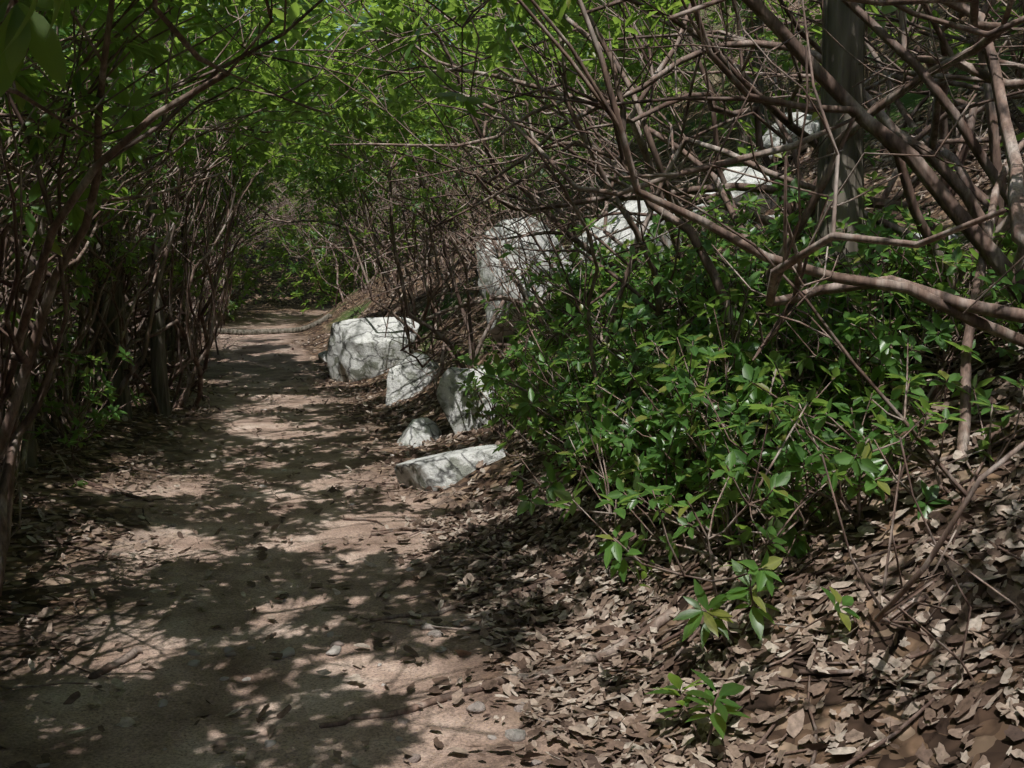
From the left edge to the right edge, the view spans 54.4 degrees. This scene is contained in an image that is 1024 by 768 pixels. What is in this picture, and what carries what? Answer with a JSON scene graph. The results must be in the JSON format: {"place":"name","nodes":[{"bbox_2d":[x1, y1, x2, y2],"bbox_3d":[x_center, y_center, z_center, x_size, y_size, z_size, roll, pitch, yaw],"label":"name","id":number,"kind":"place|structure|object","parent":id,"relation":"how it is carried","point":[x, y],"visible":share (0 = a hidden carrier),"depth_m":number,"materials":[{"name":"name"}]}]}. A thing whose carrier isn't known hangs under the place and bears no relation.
{"place":"outdoors","nodes":[
{"label":"outdoors","id":0,"kind":"place"},
{"bbox_2d":[182,0,482,63],"label":"sky","id":1,"kind":"structure","parent":0,"point":[276,41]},
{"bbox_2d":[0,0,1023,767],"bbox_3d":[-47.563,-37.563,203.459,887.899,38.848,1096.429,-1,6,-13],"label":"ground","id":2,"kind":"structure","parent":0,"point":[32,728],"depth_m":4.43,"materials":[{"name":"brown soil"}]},
{"bbox_2d":[0,0,865,468],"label":"trunks","id":3,"kind":"object","parent":2,"relation":"on","point":[844,24],"visible":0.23,"depth_m":5.06,"materials":[{"name":"brown plant"}]},
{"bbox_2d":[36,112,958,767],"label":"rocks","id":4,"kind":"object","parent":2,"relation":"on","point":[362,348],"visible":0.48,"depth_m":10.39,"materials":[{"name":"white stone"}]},
{"bbox_2d":[0,0,1023,748],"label":"branches","id":5,"kind":"object","parent":2,"relation":"on","point":[34,300],"visible":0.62,"depth_m":5.20,"materials":[{"name":"brown plant"}]},
{"bbox_2d":[0,82,1023,767],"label":"leaf litter","id":6,"kind":"object","parent":2,"relation":"on","point":[844,648],"visible":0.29,"depth_m":3.66,"materials":[{"name":"brown plant"}]},
{"bbox_2d":[0,0,1023,738],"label":"leaves","id":7,"kind":"object","parent":2,"relation":"on","point":[24,26],"visible":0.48,"depth_m":7.37,"materials":[{"name":"green plant"}]},
{"bbox_2d":[0,131,1023,767],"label":"twigs","id":8,"kind":"object","parent":2,"relation":"on","point":[844,671],"visible":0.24,"depth_m":3.77,"materials":[{"name":"brown plant"}]},
{"bbox_2d":[1,110,1023,630],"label":"bush leaves","id":9,"kind":"object","parent":2,"relation":"on","point":[759,370],"visible":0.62,"depth_m":4.40,"materials":[{"name":"green plant"}]}
]}

